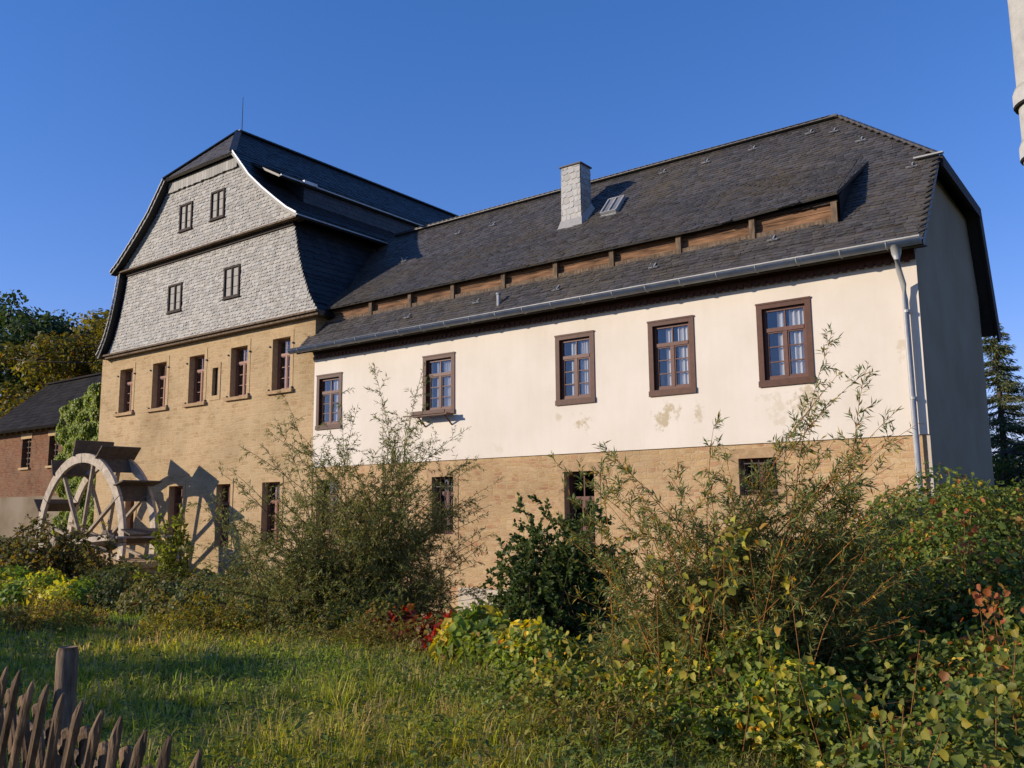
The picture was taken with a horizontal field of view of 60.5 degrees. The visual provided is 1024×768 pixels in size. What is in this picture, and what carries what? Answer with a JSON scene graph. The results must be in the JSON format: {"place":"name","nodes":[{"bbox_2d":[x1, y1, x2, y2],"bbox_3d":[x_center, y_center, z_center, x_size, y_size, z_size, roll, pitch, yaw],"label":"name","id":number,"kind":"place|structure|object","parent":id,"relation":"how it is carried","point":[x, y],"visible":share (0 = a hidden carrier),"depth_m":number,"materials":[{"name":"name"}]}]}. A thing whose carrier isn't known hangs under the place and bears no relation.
{"place":"outdoors","nodes":[
{"label":"outdoors","id":0,"kind":"place"},
{"bbox_2d":[0,537,1023,767],"bbox_3d":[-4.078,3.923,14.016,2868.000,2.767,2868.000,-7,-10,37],"label":"ground","id":1,"kind":"structure","parent":0,"point":[301,659],"depth_m":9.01,"materials":[{"name":"green plant"}]},
{"bbox_2d":[0,290,100,410],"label":"oak tree","id":2,"kind":"object","parent":1,"relation":"on","point":[21,327],"visible":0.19,"depth_m":58.39,"materials":[{"name":"green plant"}]},
{"bbox_2d":[0,372,101,537],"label":"brick outbuilding","id":3,"kind":"structure","parent":1,"relation":"on","point":[30,448],"depth_m":41.39,"materials":[{"name":"brick"}]},
{"bbox_2d":[18,433,32,469],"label":"window","id":4,"kind":"structure","parent":3,"relation":"in","point":[29,436],"depth_m":41.18,"materials":[{"name":"stone"}]},
{"bbox_2d":[45,430,58,467],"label":"window","id":5,"kind":"structure","parent":3,"relation":"in","point":[52,432],"depth_m":39.67,"materials":[{"name":"stone"}]},
{"bbox_2d":[51,382,100,534],"bbox_3d":[-18.415,3.357,37.150,3.803,6.636,0.916,-7,-10,37],"label":"climbing ivy","id":6,"kind":"object","parent":3,"relation":"attached to","point":[80,428],"visible":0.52,"depth_m":36.99,"materials":[{"name":"green plant"}]},
{"bbox_2d":[0,564,103,607],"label":"yellow bush","id":7,"kind":"object","parent":1,"relation":"on","point":[23,583],"visible":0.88,"depth_m":19.44,"materials":[{"name":"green plant"}]},
{"bbox_2d":[0,308,111,417],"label":"maple tree","id":8,"kind":"object","parent":1,"relation":"on","point":[58,358],"visible":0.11,"depth_m":49.00,"materials":[{"name":"green plant"}]},
{"bbox_2d":[0,513,136,587],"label":"elder bush","id":9,"kind":"object","parent":1,"relation":"on","point":[55,558],"visible":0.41,"depth_m":22.97,"materials":[{"name":"green plant"}]},
{"bbox_2d":[0,587,141,635],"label":"dock clump","id":10,"kind":"object","parent":1,"relation":"on","point":[19,626],"visible":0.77,"depth_m":15.09,"materials":[{"name":"green plant"}]},
{"bbox_2d":[0,645,234,767],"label":"picket fence","id":11,"kind":"object","parent":1,"relation":"on","point":[30,741],"visible":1,"depth_m":3.42,"materials":[{"name":"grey wood"}]},
{"bbox_2d":[23,604,266,639],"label":"yellow herbs","id":12,"kind":"object","parent":1,"relation":"on","point":[86,622],"visible":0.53,"depth_m":14.50,"materials":[{"name":"green plant"}]},
{"bbox_2d":[103,557,186,581],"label":"bearing pier","id":13,"kind":"structure","parent":1,"relation":"on","point":[148,565],"depth_m":26.32,"materials":[{"name":"stone"}]},
{"bbox_2d":[29,440,169,560],"bbox_3d":[-13.495,5.170,29.010,6.586,6.592,3.300,-7,-10,37],"label":"water wheel","id":14,"kind":"object","parent":13,"relation":"on","point":[107,459],"visible":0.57,"depth_m":28.48,"materials":[{"name":"grey wood"}]},
{"bbox_2d":[33,535,182,546],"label":"bearing beam","id":15,"kind":"structure","parent":13,"relation":"on","point":[92,539],"depth_m":26.75,"materials":[{"name":"brown wood"}]},
{"bbox_2d":[132,504,214,595],"bbox_3d":[-7.329,3.756,19.081,1.642,2.322,1.293,0,-8,0],"label":"ash sapling","id":16,"kind":"object","parent":1,"relation":"on","point":[168,562],"visible":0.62,"depth_m":19.02,"materials":[{"name":"green plant"}]},
{"bbox_2d":[74,561,282,619],"bbox_3d":[-7.456,4.914,19.443,3.927,2.263,11.944,4,-9,-31],"label":"nettle patch","id":17,"kind":"object","parent":1,"relation":"on","point":[120,588],"visible":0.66,"depth_m":17.68,"materials":[{"name":"green plant"}]},
{"bbox_2d":[128,591,280,644],"bbox_3d":[-4.880,3.685,13.893,2.422,0.801,2.703,-7,-10,37],"label":"goldenrod clump","id":18,"kind":"object","parent":1,"relation":"on","point":[219,621],"visible":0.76,"depth_m":13.80,"materials":[{"name":"green plant"}]},
{"bbox_2d":[93,106,457,583],"bbox_3d":[-6.442,-0.599,35.454,12.730,18.550,15.233,-7,-10,37],"label":"mill","id":19,"kind":"object","parent":1,"relation":"on","point":[242,260],"visible":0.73,"depth_m":29.44,"materials":[{"name":"paint"}]},
{"bbox_2d":[113,362,135,416],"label":"window","id":20,"kind":"structure","parent":19,"relation":"in","point":[123,370],"depth_m":32.78,"materials":[{"name":"stone"}]},
{"bbox_2d":[124,502,135,528],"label":"window","id":21,"kind":"structure","parent":19,"relation":"in","point":[131,522],"depth_m":31.70,"materials":[{"name":"wood"}]},
{"bbox_2d":[145,355,169,412],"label":"window","id":22,"kind":"structure","parent":19,"relation":"in","point":[156,363],"depth_m":31.44,"materials":[{"name":"stone"}]},
{"bbox_2d":[166,282,182,314],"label":"gable window","id":23,"kind":"structure","parent":19,"relation":"in","point":[174,310],"depth_m":30.85,"materials":[{"name":"brown wood"}]},
{"bbox_2d":[165,481,185,544],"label":"window","id":24,"kind":"structure","parent":19,"relation":"in","point":[172,486],"depth_m":30.03,"materials":[{"name":"stone"}]},
{"bbox_2d":[177,201,192,233],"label":"gable window","id":25,"kind":"structure","parent":19,"relation":"in","point":[186,228],"depth_m":30.76,"materials":[{"name":"brown wood"}]},
{"bbox_2d":[182,348,207,407],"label":"window","id":26,"kind":"structure","parent":19,"relation":"in","point":[193,356],"depth_m":30.07,"materials":[{"name":"stone"}]},
{"bbox_2d":[209,362,220,400],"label":"slit window","id":27,"kind":"structure","parent":19,"relation":"in","point":[215,368],"depth_m":29.22,"materials":[{"name":"stone"}]},
{"bbox_2d":[208,187,225,221],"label":"gable window","id":28,"kind":"structure","parent":19,"relation":"in","point":[217,217],"depth_m":29.65,"materials":[{"name":"brown wood"}]},
{"bbox_2d":[212,478,233,546],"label":"window","id":29,"kind":"structure","parent":19,"relation":"in","point":[219,484],"depth_m":28.33,"materials":[{"name":"stone"}]},
{"bbox_2d":[221,264,240,300],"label":"gable window","id":30,"kind":"structure","parent":19,"relation":"in","point":[231,296],"depth_m":28.88,"materials":[{"name":"brown wood"}]},
{"bbox_2d":[223,338,250,400],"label":"window","id":31,"kind":"structure","parent":19,"relation":"in","point":[234,348],"depth_m":28.66,"materials":[{"name":"stone"}]},
{"bbox_2d":[258,476,283,544],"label":"window","id":32,"kind":"structure","parent":19,"relation":"in","point":[264,517],"depth_m":26.95,"materials":[{"name":"stone"}]},
{"bbox_2d":[265,329,293,394],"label":"window","id":33,"kind":"structure","parent":19,"relation":"in","point":[275,355],"depth_m":27.37,"materials":[{"name":"stone"}]},
{"bbox_2d":[223,591,411,641],"bbox_3d":[-3.089,3.691,14.224,4.540,0.800,2.256,-7,-10,37],"label":"weed patch","id":34,"kind":"object","parent":1,"relation":"on","point":[350,617],"visible":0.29,"depth_m":13.19,"materials":[{"name":"green plant"}]},
{"bbox_2d":[179,362,503,643],"bbox_3d":[-2.832,2.132,14.597,5.706,5.121,4.110,1,-8,-8],"label":"willow bush","id":35,"kind":"object","parent":1,"relation":"on","point":[359,570],"visible":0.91,"depth_m":14.20,"materials":[{"name":"green plant"}]},
{"bbox_2d":[272,602,443,653],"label":"meadow stalks","id":36,"kind":"object","parent":1,"relation":"on","point":[345,629],"visible":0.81,"depth_m":11.88,"materials":[{"name":"green plant"}]},
{"bbox_2d":[343,603,451,656],"bbox_3d":[-1.301,3.443,12.360,1.526,0.701,3.920,3,-9,-25],"label":"red creeper","id":37,"kind":"object","parent":1,"relation":"on","point":[427,631],"visible":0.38,"depth_m":11.71,"materials":[{"name":"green plant"}]},
{"bbox_2d":[412,599,562,678],"bbox_3d":[-0.371,2.939,10.229,1.432,0.844,3.364,3,-9,-20],"label":"yellow vine","id":38,"kind":"object","parent":1,"relation":"on","point":[469,631],"visible":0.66,"depth_m":9.96,"materials":[{"name":"green plant"}]},
{"bbox_2d":[405,670,658,767],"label":"ground ivy","id":39,"kind":"object","parent":1,"relation":"on","point":[575,748],"visible":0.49,"depth_m":6.45,"materials":[{"name":"green plant"}]},
{"bbox_2d":[479,492,645,644],"bbox_3d":[0.548,2.534,11.562,2.138,2.226,2.196,5,-10,-34],"label":"broadleaf shrub","id":40,"kind":"object","parent":1,"relation":"on","point":[545,592],"visible":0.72,"depth_m":11.07,"materials":[{"name":"green plant"}]},
{"bbox_2d":[287,113,1001,619],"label":"long house","id":41,"kind":"structure","parent":1,"relation":"on","point":[645,321],"depth_m":19.78,"materials":[{"name":"paint"}]},
{"bbox_2d":[312,472,341,537],"bbox_3d":[-5.228,3.492,25.333,1.280,1.840,0.322,-7,-10,37],"label":"basement window","id":42,"kind":"structure","parent":41,"relation":"in","point":[322,474],"depth_m":25.48,"materials":[{"name":"stone"}]},
{"bbox_2d":[315,372,341,429],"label":"window","id":43,"kind":"structure","parent":41,"relation":"in","point":[335,395],"depth_m":25.66,"materials":[{"name":"red paint"}]},
{"bbox_2d":[403,351,454,426],"bbox_3d":[-2.141,0.168,23.078,1.590,1.910,0.550,-7,-10,37],"label":"window","id":44,"kind":"structure","parent":41,"relation":"in","point":[448,358],"depth_m":23.07,"materials":[{"name":"red paint"}]},
{"bbox_2d":[426,468,458,539],"bbox_3d":[-1.696,3.100,22.672,1.120,1.800,0.322,-7,-10,37],"label":"basement window","id":45,"kind":"structure","parent":41,"relation":"in","point":[430,476],"depth_m":22.70,"materials":[{"name":"stone"}]},
{"bbox_2d":[554,330,595,405],"bbox_3d":[1.515,-0.355,20.543,1.100,1.678,0.234,-7,-10,37],"label":"window","id":46,"kind":"structure","parent":41,"relation":"in","point":[587,356],"depth_m":20.55,"materials":[{"name":"red paint"}]},
{"bbox_2d":[557,461,601,571],"bbox_3d":[1.633,3.058,20.120,1.200,2.500,0.322,-7,-10,37],"label":"basement window","id":47,"kind":"structure","parent":41,"relation":"in","point":[565,507],"depth_m":20.30,"materials":[{"name":"stone"}]},
{"bbox_2d":[647,315,695,396],"bbox_3d":[3.495,-0.586,19.050,1.120,1.678,0.228,-7,-10,37],"label":"window","id":48,"kind":"structure","parent":41,"relation":"in","point":[685,343],"depth_m":19.04,"materials":[{"name":"red paint"}]},
{"bbox_2d":[729,447,785,502],"bbox_3d":[5.011,1.838,17.690,1.170,1.085,0.322,-7,-10,37],"label":"basement window","id":49,"kind":"structure","parent":41,"relation":"in","point":[742,457],"depth_m":17.76,"materials":[{"name":"stone"}]},
{"bbox_2d":[755,296,814,387],"bbox_3d":[5.480,-0.818,17.557,1.130,1.718,0.230,-7,-10,37],"label":"window","id":50,"kind":"structure","parent":41,"relation":"in","point":[800,339],"depth_m":17.54,"materials":[{"name":"red paint"}]},
{"bbox_2d":[472,640,825,766],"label":"nettle clump","id":51,"kind":"object","parent":1,"relation":"on","point":[633,717],"visible":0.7,"depth_m":6.11,"materials":[{"name":"green plant"}]},
{"bbox_2d":[510,516,802,767],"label":"hop vine","id":52,"kind":"object","parent":1,"relation":"on","point":[710,594],"visible":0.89,"depth_m":6.46,"materials":[{"name":"green plant"}]},
{"bbox_2d":[472,622,917,767],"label":"wild vine","id":53,"kind":"object","parent":1,"relation":"on","point":[764,716],"visible":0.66,"depth_m":6.34,"materials":[{"name":"green plant"}]},
{"bbox_2d":[547,323,960,722],"bbox_3d":[2.061,1.270,7.894,3.363,3.649,2.712,-7,-10,37],"label":"willow bush","id":54,"kind":"object","parent":1,"relation":"on","point":[817,627],"visible":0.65,"depth_m":7.54,"materials":[{"name":"green plant"}]},
{"bbox_2d":[750,611,1023,767],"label":"yellow bramble","id":55,"kind":"object","parent":1,"relation":"on","point":[943,676],"visible":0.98,"depth_m":4.63,"materials":[{"name":"green plant"}]},
{"bbox_2d":[784,461,1023,767],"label":"bramble thicket","id":56,"kind":"object","parent":1,"relation":"on","point":[966,666],"visible":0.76,"depth_m":7.46,"materials":[{"name":"green plant"}]},
{"bbox_2d":[923,497,1023,706],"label":"red bramble","id":57,"kind":"object","parent":1,"relation":"on","point":[978,598],"visible":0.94,"depth_m":6.24,"materials":[{"name":"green plant"}]},
{"bbox_2d":[982,322,1023,503],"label":"spruce tree","id":58,"kind":"object","parent":1,"relation":"on","point":[1009,386],"visible":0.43,"depth_m":35.81,"materials":[{"name":"green plant"}]},
{"bbox_2d":[992,437,1023,503],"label":"rowan tree","id":59,"kind":"object","parent":1,"relation":"on","point":[1004,471],"visible":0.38,"depth_m":27.07,"materials":[{"name":"green plant"}]},
{"bbox_2d":[1007,0,1023,165],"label":"utility pole","id":60,"kind":"object","parent":1,"relation":"on","point":[1016,12],"visible":1,"depth_m":5.35,"materials":[{"name":"concrete"}]},
{"bbox_2d":[0,0,1023,479],"label":"sky","id":61,"kind":"structure","parent":0,"point":[458,107],"materials":[{"name":"blue"}]}
]}

